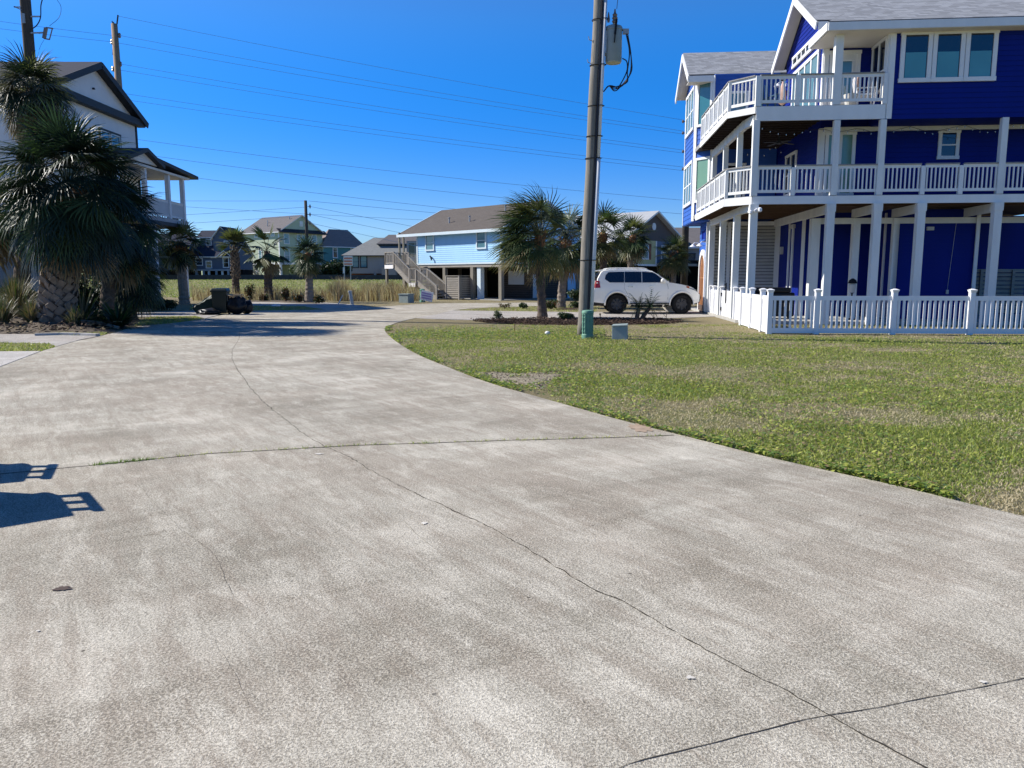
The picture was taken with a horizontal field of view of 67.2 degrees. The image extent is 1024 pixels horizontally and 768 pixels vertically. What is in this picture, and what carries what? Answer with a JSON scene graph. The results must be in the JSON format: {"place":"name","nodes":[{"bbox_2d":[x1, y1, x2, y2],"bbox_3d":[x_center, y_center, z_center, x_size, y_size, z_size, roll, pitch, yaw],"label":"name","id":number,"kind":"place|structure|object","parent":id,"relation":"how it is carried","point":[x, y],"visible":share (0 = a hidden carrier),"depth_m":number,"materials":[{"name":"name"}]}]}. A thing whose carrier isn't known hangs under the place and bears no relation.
{"place":"outdoors","nodes":[
{"label":"outdoors","id":0,"kind":"place"},
{"bbox_2d":[0,351,39,366],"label":"driveway","id":1,"kind":"structure","parent":0,"point":[7,357],"depth_m":15.25,"materials":[{"name":"concrete"}]},
{"bbox_2d":[0,334,101,346],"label":"driveway","id":2,"kind":"structure","parent":0,"point":[59,340],"depth_m":19.52,"materials":[{"name":"concrete"}]},
{"bbox_2d":[35,332,99,335],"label":"kerb","id":3,"kind":"structure","parent":2,"relation":"on","point":[68,333],"depth_m":20.52,"materials":[{"name":"concrete"}]},
{"bbox_2d":[137,311,217,317],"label":"driveway","id":4,"kind":"structure","parent":0,"point":[178,313],"depth_m":32.19,"materials":[{"name":"concrete"}]},
{"bbox_2d":[193,295,212,313],"bbox_3d":[-13.188,-3.439,33.025,0.905,0.864,0.650,0,8,0],"label":"folded tarp","id":5,"kind":"object","parent":4,"relation":"on","point":[206,303],"visible":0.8,"depth_m":32.75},
{"bbox_2d":[198,308,221,314],"bbox_3d":[-12.584,-3.029,32.101,0.996,0.304,0.812,0,8,0],"label":"rubbish bag","id":6,"kind":"object","parent":4,"relation":"on","point":[210,311],"visible":1,"depth_m":31.86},
{"bbox_2d":[252,301,367,308],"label":"driveway","id":7,"kind":"structure","parent":0,"point":[323,305],"depth_m":42.53,"materials":[{"name":"concrete"}]},
{"bbox_2d":[138,139,676,199],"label":"power line","id":8,"kind":"object","parent":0,"point":[402,172],"visible":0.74,"depth_m":70.29,"materials":[{"name":"grey metal"}]},
{"bbox_2d":[157,156,678,213],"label":"power line","id":9,"kind":"object","parent":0,"point":[388,185],"visible":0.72,"depth_m":70.31,"materials":[{"name":"grey metal"}]},
{"bbox_2d":[0,302,1023,767],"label":"road","id":10,"kind":"structure","parent":0,"point":[356,622],"depth_m":3.93,"materials":[{"name":"concrete"}]},
{"bbox_2d":[227,296,246,313],"bbox_3d":[-11.621,-3.366,32.504,0.924,0.861,0.668,0,8,0],"label":"rubbish bag","id":11,"kind":"object","parent":10,"relation":"on","point":[237,305],"visible":0.98,"depth_m":32.27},
{"bbox_2d":[1,435,667,473],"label":"expansion joint","id":12,"kind":"object","parent":10,"relation":"on","point":[333,446],"visible":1,"depth_m":7.07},
{"bbox_2d":[89,433,661,465],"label":"joint grass","id":13,"kind":"structure","parent":10,"relation":"on","point":[127,459],"depth_m":6.91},
{"bbox_2d":[231,334,927,767],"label":"crack","id":14,"kind":"object","parent":10,"relation":"on","point":[645,614],"visible":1,"depth_m":3.40,"materials":[{"name":"concrete"}]},
{"bbox_2d":[628,423,652,431],"bbox_3d":[1.327,0.448,7.957,0.253,0.001,0.508,0,8,0],"label":"stain","id":15,"kind":"object","parent":10,"relation":"on","point":[639,427],"visible":1,"depth_m":7.95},
{"bbox_2d":[620,678,1022,767],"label":"expansion joint","id":16,"kind":"object","parent":10,"relation":"on","point":[800,720],"visible":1,"depth_m":2.67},
{"bbox_2d":[0,0,1023,274],"label":"sky","id":17,"kind":"structure","parent":0,"point":[541,48],"materials":[{"name":"blue"}]},
{"bbox_2d":[4,280,1023,515],"bbox_3d":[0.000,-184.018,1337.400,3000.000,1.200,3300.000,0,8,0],"label":"ground","id":18,"kind":"structure","parent":0,"point":[545,390],"depth_m":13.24,"materials":[{"name":"plant"}]},
{"bbox_2d":[14,0,60,275],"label":"utility pole","id":19,"kind":"object","parent":18,"relation":"on","point":[25,9],"visible":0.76,"depth_m":29.28,"materials":[{"name":"wood"}]},
{"bbox_2d":[0,314,138,333],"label":"planting bed","id":20,"kind":"object","parent":18,"relation":"on","point":[47,330],"visible":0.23,"depth_m":22.04,"materials":[{"name":"soil"}]},
{"bbox_2d":[0,293,20,323],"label":"ornamental grass","id":21,"kind":"object","parent":20,"relation":"on","point":[5,317],"depth_m":23.25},
{"bbox_2d":[0,156,30,276],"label":"edge palm","id":22,"kind":"object","parent":20,"relation":"on","point":[5,244],"visible":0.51,"depth_m":25.38,"materials":[{"name":"plant"}]},
{"bbox_2d":[0,271,38,316],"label":"ornamental grass","id":23,"kind":"object","parent":20,"relation":"on","point":[14,287],"depth_m":26.75,"materials":[{"name":"plant"}]},
{"bbox_2d":[8,295,43,322],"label":"ornamental grass","id":24,"kind":"object","parent":20,"relation":"on","point":[29,309],"depth_m":23.17,"materials":[{"name":"plant"}]},
{"bbox_2d":[0,39,80,315],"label":"tall palm","id":25,"kind":"object","parent":20,"relation":"on","point":[15,98],"visible":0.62,"depth_m":26.75,"materials":[{"name":"plant"}]},
{"bbox_2d":[60,304,88,324],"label":"ornamental grass","id":26,"kind":"object","parent":20,"relation":"on","point":[74,316],"depth_m":22.83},
{"bbox_2d":[0,93,159,323],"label":"bulky palm","id":27,"kind":"object","parent":20,"relation":"on","point":[68,230],"visible":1,"depth_m":22.31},
{"bbox_2d":[77,283,115,319],"bbox_3d":[-13.913,-2.686,24.746,2.662,1.601,2.567,0,8,0],"label":"yucca","id":28,"kind":"object","parent":20,"relation":"on","point":[81,304],"visible":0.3,"depth_m":24.59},
{"bbox_2d":[78,274,118,312],"bbox_3d":[-15.692,-3.255,28.300,2.406,1.872,1.938,0,8,0],"label":"dark shrub","id":29,"kind":"object","parent":20,"relation":"on","point":[87,290],"visible":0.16,"depth_m":28.09,"materials":[{"name":"plant"}]},
{"bbox_2d":[88,308,114,324],"bbox_3d":[-12.686,-2.050,24.071,1.036,0.651,0.954,-7,11,-43],"label":"dark shrub","id":30,"kind":"object","parent":20,"relation":"on","point":[94,315],"visible":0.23,"depth_m":23.91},
{"bbox_2d":[85,295,153,329],"bbox_3d":[-12.129,-2.204,23.475,2.464,1.297,2.346,0,8,0],"label":"cycad","id":31,"kind":"object","parent":20,"relation":"on","point":[124,317],"visible":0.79,"depth_m":23.42,"materials":[{"name":"plant"}]},
{"bbox_2d":[82,170,174,312],"bbox_3d":[-13.573,-4.827,26.370,4.030,5.645,3.691,0,8,0],"label":"leaning palm","id":32,"kind":"object","parent":20,"relation":"on","point":[148,235],"visible":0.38,"depth_m":26.28,"materials":[{"name":"plant"}]},
{"bbox_2d":[93,240,173,319],"bbox_3d":[-13.780,-3.945,28.000,2.870,3.449,2.978,-5,9,-31],"label":"palm","id":33,"kind":"object","parent":20,"relation":"on","point":[142,295],"visible":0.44,"depth_m":27.85,"materials":[{"name":"plant"}]},
{"bbox_2d":[0,62,198,302],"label":"white house","id":34,"kind":"structure","parent":18,"relation":"on","point":[98,90],"depth_m":41.60,"materials":[{"name":"paint"}]},
{"bbox_2d":[98,127,121,147],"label":"window","id":35,"kind":"structure","parent":34,"relation":"in","point":[114,135],"depth_m":42.47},
{"bbox_2d":[110,15,121,86],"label":"tall pole","id":36,"kind":"object","parent":18,"relation":"on","point":[117,62],"visible":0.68,"depth_m":52.27,"materials":[{"name":"wood"}]},
{"bbox_2d":[121,70,679,152],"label":"power line","id":37,"kind":"object","parent":36,"relation":"attached to","point":[386,112],"visible":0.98,"depth_m":51.55,"materials":[{"name":"grey metal"}]},
{"bbox_2d":[120,43,680,133],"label":"power line","id":38,"kind":"object","parent":36,"relation":"attached to","point":[405,92],"visible":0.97,"depth_m":51.25,"materials":[{"name":"grey metal"}]},
{"bbox_2d":[120,35,680,130],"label":"power line","id":39,"kind":"object","parent":36,"relation":"attached to","point":[401,86],"visible":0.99,"depth_m":51.26,"materials":[{"name":"grey metal"}]},
{"bbox_2d":[120,16,681,119],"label":"power line","id":40,"kind":"object","parent":36,"relation":"attached to","point":[392,69],"visible":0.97,"depth_m":51.13,"materials":[{"name":"grey metal"}]},
{"bbox_2d":[122,64,680,149],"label":"power line","id":41,"kind":"object","parent":36,"relation":"attached to","point":[398,109],"visible":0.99,"depth_m":51.45,"materials":[{"name":"grey metal"}]},
{"bbox_2d":[130,94,679,166],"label":"power line","id":42,"kind":"object","parent":36,"relation":"attached to","point":[398,132],"visible":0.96,"depth_m":51.64,"materials":[{"name":"grey metal"}]},
{"bbox_2d":[131,100,681,170],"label":"power line","id":43,"kind":"object","parent":36,"relation":"attached to","point":[400,137],"visible":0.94,"depth_m":51.67,"materials":[{"name":"grey metal"}]},
{"bbox_2d":[150,297,177,310],"bbox_3d":[-16.787,-3.837,36.225,1.900,0.864,1.547,0,8,0],"label":"dark hedge","id":44,"kind":"object","parent":18,"relation":"on","point":[170,304],"visible":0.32,"depth_m":36.25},
{"bbox_2d":[158,233,201,274],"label":"slate bungalow","id":45,"kind":"object","parent":18,"relation":"on","point":[175,271],"visible":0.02,"depth_m":120.88,"materials":[{"name":"grey wood"}]},
{"bbox_2d":[159,218,208,303],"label":"row palm","id":46,"kind":"object","parent":18,"relation":"on","point":[182,260],"visible":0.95,"depth_m":44.94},
{"bbox_2d":[210,288,230,313],"bbox_3d":[-12.297,-3.501,32.561,0.680,1.107,0.930,-1,8,-9],"label":"wheelie bin","id":47,"kind":"object","parent":18,"relation":"on","point":[219,298],"visible":0.73,"depth_m":32.17,"materials":[{"name":"plastic"}]},
{"bbox_2d":[192,226,255,274],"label":"slate house","id":48,"kind":"structure","parent":18,"relation":"on","point":[212,262],"depth_m":120.51,"materials":[{"name":"grey wood"}]},
{"bbox_2d":[214,225,250,293],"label":"row palm","id":49,"kind":"object","parent":18,"relation":"on","point":[235,235],"visible":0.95,"depth_m":54.16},
{"bbox_2d":[82,274,429,279],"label":"field wall","id":50,"kind":"structure","parent":18,"relation":"on","point":[286,277],"depth_m":110.84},
{"bbox_2d":[88,279,463,297],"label":"field grass","id":51,"kind":"structure","parent":18,"relation":"on","point":[171,292],"depth_m":88.66,"materials":[{"name":"plant"}]},
{"bbox_2d":[243,215,327,274],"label":"green house","id":52,"kind":"structure","parent":18,"relation":"on","point":[289,227],"depth_m":136.02,"materials":[{"name":"wood"}]},
{"bbox_2d":[251,300,319,303],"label":"planting bed","id":53,"kind":"object","parent":18,"relation":"on","point":[283,301],"visible":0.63,"depth_m":48.91,"materials":[{"name":"soil"}]},
{"bbox_2d":[244,283,255,300],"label":"shrub","id":54,"kind":"object","parent":53,"relation":"on","point":[248,290],"visible":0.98,"depth_m":50.01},
{"bbox_2d":[243,224,293,299],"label":"row palm","id":55,"kind":"object","parent":53,"relation":"on","point":[266,261],"visible":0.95,"depth_m":52.92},
{"bbox_2d":[289,231,328,301],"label":"row palm","id":56,"kind":"object","parent":53,"relation":"on","point":[306,264],"visible":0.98,"depth_m":47.60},
{"bbox_2d":[0,305,598,350],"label":"verge grass","id":57,"kind":"structure","parent":18,"relation":"on","point":[20,346],"depth_m":27.71,"materials":[{"name":"plant"}]},
{"bbox_2d":[190,275,420,301],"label":"reeds","id":58,"kind":"object","parent":18,"relation":"on","point":[383,292],"visible":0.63,"depth_m":52.55,"materials":[{"name":"plant"}]},
{"bbox_2d":[304,200,310,247],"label":"utility pole","id":59,"kind":"object","parent":18,"relation":"on","point":[306,214],"visible":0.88,"depth_m":97.90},
{"bbox_2d":[312,259,352,274],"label":"bushes","id":60,"kind":"object","parent":18,"relation":"on","point":[335,266],"visible":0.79,"depth_m":115.06,"materials":[{"name":"plant"}]},
{"bbox_2d":[319,229,361,264],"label":"teal house","id":61,"kind":"structure","parent":18,"relation":"on","point":[337,243],"depth_m":141.97,"materials":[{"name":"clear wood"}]},
{"bbox_2d":[343,256,352,279],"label":"road sign","id":62,"kind":"object","parent":18,"relation":"on","point":[347,260],"visible":0.9,"depth_m":102.65,"materials":[{"name":"white plastic"}]},
{"bbox_2d":[341,235,429,274],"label":"grey house","id":63,"kind":"structure","parent":18,"relation":"on","point":[368,257],"depth_m":126.32,"materials":[{"name":"wood"}]},
{"bbox_2d":[398,293,414,302],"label":"utility box","id":64,"kind":"object","parent":18,"relation":"on","point":[406,298],"visible":0.87,"depth_m":47.45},
{"bbox_2d":[420,290,433,302],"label":"yard sign","id":65,"kind":"object","parent":18,"relation":"on","point":[426,295],"visible":1,"depth_m":48.17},
{"bbox_2d":[445,275,469,299],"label":"slat screen","id":66,"kind":"object","parent":18,"relation":"on","point":[458,285],"visible":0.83,"depth_m":54.30,"materials":[{"name":"wood"}]},
{"bbox_2d":[384,200,580,300],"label":"stilt cottage","id":67,"kind":"structure","parent":18,"relation":"on","point":[451,243],"depth_m":55.90,"materials":[{"name":"blue wood"}]},
{"bbox_2d":[425,235,434,250],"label":"window","id":68,"kind":"structure","parent":67,"relation":"in","point":[429,240],"depth_m":57.05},
{"bbox_2d":[475,232,486,248],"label":"window","id":69,"kind":"structure","parent":67,"relation":"in","point":[481,237],"depth_m":53.08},
{"bbox_2d":[508,271,523,284],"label":"garage door","id":70,"kind":"structure","parent":67,"relation":"in","point":[513,279],"depth_m":55.25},
{"bbox_2d":[459,369,570,388],"bbox_3d":[0.313,-0.111,12.100,1.574,0.025,2.595,-4,9,-26],"label":"dirt patch","id":71,"kind":"object","parent":18,"relation":"on","point":[518,379],"visible":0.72,"depth_m":11.96,"materials":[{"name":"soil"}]},
{"bbox_2d":[542,202,600,307],"bbox_3d":[2.723,-6.540,39.060,3.742,5.521,3.712,0,8,0],"label":"ruffled palm","id":72,"kind":"object","parent":18,"relation":"on","point":[574,257],"visible":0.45,"depth_m":38.80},
{"bbox_2d":[566,288,578,300],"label":"verge shrub","id":73,"kind":"object","parent":18,"relation":"on","point":[574,294],"visible":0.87,"depth_m":46.96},
{"bbox_2d":[470,316,683,324],"bbox_3d":[2.239,-2.190,26.967,7.464,0.070,3.509,0,8,0],"label":"mulch bed","id":74,"kind":"object","parent":18,"relation":"on","point":[531,323],"visible":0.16,"depth_m":25.84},
{"bbox_2d":[486,183,581,317],"bbox_3d":[0.997,-4.984,29.042,4.175,5.187,3.750,0,8,0],"label":"windswept palm","id":75,"kind":"object","parent":74,"relation":"on","point":[518,247],"visible":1,"depth_m":28.53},
{"bbox_2d":[621,289,665,318],"bbox_3d":[4.685,-2.762,27.281,1.770,1.229,1.415,0,8,0],"label":"pygmy palm","id":76,"kind":"object","parent":74,"relation":"on","point":[649,305],"visible":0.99,"depth_m":27.30,"materials":[{"name":"plant"}]},
{"bbox_2d":[581,310,593,338],"bbox_3d":[1.937,-1.514,19.703,0.310,0.760,0.311,0,8,0],"label":"utility pedestal","id":77,"kind":"object","parent":18,"relation":"on","point":[587,324],"visible":0.97,"depth_m":19.59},
{"bbox_2d":[577,0,632,335],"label":"utility pole","id":78,"kind":"object","parent":18,"relation":"on","point":[606,45],"visible":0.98,"depth_m":19.74,"materials":[{"name":"brown wood"}]},
{"bbox_2d":[575,201,634,305],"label":"green palm","id":79,"kind":"object","parent":18,"relation":"on","point":[605,250],"visible":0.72,"depth_m":41.45,"materials":[{"name":"plant"}]},
{"bbox_2d":[595,250,637,274],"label":"dark thicket","id":80,"kind":"object","parent":18,"relation":"on","point":[620,264],"visible":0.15,"depth_m":48.15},
{"bbox_2d":[612,323,627,339],"bbox_3d":[2.738,-1.318,19.512,0.410,0.425,0.349,2,8,14],"label":"utility box","id":81,"kind":"object","parent":18,"relation":"on","point":[620,331],"visible":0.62,"depth_m":19.36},
{"bbox_2d":[610,210,655,267],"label":"slender palm","id":82,"kind":"object","parent":18,"relation":"on","point":[638,246],"visible":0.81,"depth_m":46.34,"materials":[{"name":"plant"}]},
{"bbox_2d":[576,211,698,287],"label":"gabled house","id":83,"kind":"structure","parent":18,"relation":"on","point":[661,225],"depth_m":62.84,"materials":[{"name":"wood"}]},
{"bbox_2d":[653,234,693,282],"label":"short palm","id":84,"kind":"object","parent":18,"relation":"on","point":[675,262],"visible":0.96,"depth_m":46.49,"materials":[{"name":"plant"}]},
{"bbox_2d":[680,120,688,285],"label":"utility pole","id":85,"kind":"object","parent":18,"relation":"on","point":[685,233],"visible":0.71,"depth_m":51.02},
{"bbox_2d":[670,228,699,292],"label":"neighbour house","id":86,"kind":"structure","parent":18,"relation":"on","point":[694,234],"depth_m":68.20,"materials":[{"name":"wood"}]},
{"bbox_2d":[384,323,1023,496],"bbox_3d":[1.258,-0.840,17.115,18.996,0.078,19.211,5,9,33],"label":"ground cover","id":87,"kind":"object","parent":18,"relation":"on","point":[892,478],"visible":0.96,"depth_m":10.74,"materials":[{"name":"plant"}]},
{"bbox_2d":[708,283,739,321],"bbox_3d":[8.076,-3.136,29.244,0.190,1.400,6.490,1,8,5],"label":"side fence","id":88,"kind":"object","parent":18,"relation":"on","point":[724,305],"visible":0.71,"depth_m":29.18,"materials":[{"name":"white plastic"}]},
{"bbox_2d":[675,0,1023,325],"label":"beach house","id":89,"kind":"structure","parent":18,"relation":"on","point":[910,182],"depth_m":26.02,"materials":[{"name":"blue wood"}]},
{"bbox_2d":[683,160,692,208],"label":"window","id":90,"kind":"structure","parent":89,"relation":"in","point":[688,169],"depth_m":34.73,"materials":[{"name":"glass"}]},
{"bbox_2d":[685,86,694,139],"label":"window","id":91,"kind":"structure","parent":89,"relation":"in","point":[690,100],"depth_m":34.33,"materials":[{"name":"glass"}]},
{"bbox_2d":[697,249,705,310],"bbox_3d":[8.473,-4.633,34.302,0.100,2.680,1.720,1,8,5],"label":"door","id":92,"kind":"structure","parent":89,"relation":"in","point":[701,271],"depth_m":34.43,"materials":[{"name":"brown wood"}]},
{"bbox_2d":[693,156,710,202],"bbox_3d":[8.122,-8.724,32.892,0.085,1.870,0.871,-5,9,-34],"label":"window","id":93,"kind":"structure","parent":89,"relation":"in","point":[702,164],"depth_m":32.91,"materials":[{"name":"green glass"}]},
{"bbox_2d":[695,81,712,127],"bbox_3d":[8.122,-11.819,32.464,0.085,1.820,0.871,-5,9,-34],"label":"window","id":94,"kind":"structure","parent":89,"relation":"in","point":[704,91],"depth_m":32.53,"materials":[{"name":"teal glass"}]},
{"bbox_2d":[728,163,746,197],"bbox_3d":[9.368,-8.246,32.428,0.890,2.050,0.085,1,8,5],"label":"door","id":95,"kind":"structure","parent":89,"relation":"in","point":[730,165],"depth_m":32.39,"materials":[{"name":"glass"}]},
{"bbox_2d":[731,91,748,110],"bbox_3d":[9.368,-11.069,32.038,0.890,2.150,0.085,1,8,5],"label":"door","id":96,"kind":"structure","parent":89,"relation":"in","point":[736,96],"depth_m":31.93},
{"bbox_2d":[752,84,777,106],"bbox_3d":[8.552,-9.675,26.113,0.650,1.052,0.652,-2,8,-12],"label":"patio chair","id":97,"kind":"object","parent":89,"relation":"on","point":[767,104],"visible":0.27,"depth_m":26.28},
{"bbox_2d":[755,287,794,318],"bbox_3d":[9.261,-2.904,27.550,1.500,1.097,0.600,1,8,5],"label":"patio grill","id":98,"kind":"object","parent":89,"relation":"on","point":[782,291],"visible":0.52,"depth_m":27.23,"materials":[{"name":"metal"}]},
{"bbox_2d":[783,150,797,195],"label":"window","id":99,"kind":"structure","parent":89,"relation":"in","point":[792,156],"depth_m":29.84,"materials":[{"name":"white glass"}]},
{"bbox_2d":[791,49,820,105],"bbox_3d":[10.658,-10.601,28.110,0.085,2.200,3.390,1,8,5],"label":"window","id":100,"kind":"structure","parent":89,"relation":"in","point":[812,64],"depth_m":27.32,"materials":[{"name":"glass"}]},
{"bbox_2d":[822,132,856,194],"bbox_3d":[11.176,-7.503,26.292,1.040,2.160,0.085,1,8,5],"label":"door","id":101,"kind":"structure","parent":89,"relation":"in","point":[847,146],"depth_m":26.24,"materials":[{"name":"white glass"}]},
{"bbox_2d":[827,50,861,104],"bbox_3d":[11.176,-10.163,25.924,1.040,2.030,0.085,1,8,5],"label":"door","id":102,"kind":"structure","parent":89,"relation":"in","point":[847,54],"depth_m":25.81,"materials":[{"name":"wood"}]},
{"bbox_2d":[841,59,854,103],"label":"window","id":103,"kind":"structure","parent":89,"relation":"in","point":[848,64],"depth_m":25.83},
{"bbox_2d":[845,278,856,319],"bbox_3d":[11.740,-2.934,26.618,0.340,1.420,0.304,0,8,0],"label":"garden lantern","id":104,"kind":"object","parent":89,"relation":"on","point":[852,284],"visible":0.88,"depth_m":26.50,"materials":[{"name":"black metal"}]},
{"bbox_2d":[852,77,875,104],"bbox_3d":[11.527,-9.548,25.274,0.652,1.030,0.650,2,8,15],"label":"patio chair","id":105,"kind":"object","parent":89,"relation":"on","point":[857,89],"visible":0.41,"depth_m":25.07,"materials":[{"name":"white plastic"}]},
{"bbox_2d":[869,35,887,95],"bbox_3d":[11.966,-10.316,25.132,0.085,1.650,1.280,1,8,5],"label":"window","id":106,"kind":"structure","parent":89,"relation":"in","point":[879,50],"depth_m":25.07,"materials":[{"name":"white glass"}]},
{"bbox_2d":[898,32,934,82],"bbox_3d":[12.724,-10.309,24.247,0.990,1.560,0.085,1,8,5],"label":"window","id":107,"kind":"structure","parent":89,"relation":"in","point":[916,49],"depth_m":24.24,"materials":[{"name":"blue glass"}]},
{"bbox_2d":[936,130,960,159],"bbox_3d":[14.693,-8.060,25.904,0.720,0.970,0.085,1,8,5],"label":"window","id":108,"kind":"structure","parent":89,"relation":"in","point":[948,141],"depth_m":25.90,"materials":[{"name":"white glass"}]},
{"bbox_2d":[931,31,966,81],"bbox_3d":[13.695,-10.298,24.163,1.000,1.560,0.085,1,8,5],"label":"window","id":109,"kind":"structure","parent":89,"relation":"in","point":[948,53],"depth_m":24.16,"materials":[{"name":"blue glass"}]},
{"bbox_2d":[962,30,999,81],"bbox_3d":[14.666,-10.286,24.079,0.990,1.560,0.085,1,8,5],"label":"window","id":110,"kind":"structure","parent":89,"relation":"in","point":[981,49],"depth_m":24.08,"materials":[{"name":"blue glass"}]},
{"bbox_2d":[739,287,1023,334],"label":"picket fence","id":111,"kind":"object","parent":18,"relation":"on","point":[756,311],"visible":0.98,"depth_m":21.05,"materials":[{"name":"white plastic"}]},
{"bbox_2d":[417,310,714,319],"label":"driveway","id":112,"kind":"structure","parent":0,"point":[458,315],"depth_m":32.19,"materials":[{"name":"concrete"}]},
{"bbox_2d":[594,265,700,313],"bbox_3d":[5.712,-4.117,33.625,4.687,2.116,2.370,0,8,1],"label":"parked suv","id":113,"kind":"object","parent":112,"relation":"on","point":[614,288],"visible":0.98,"depth_m":32.64,"materials":[{"name":"white metal"}]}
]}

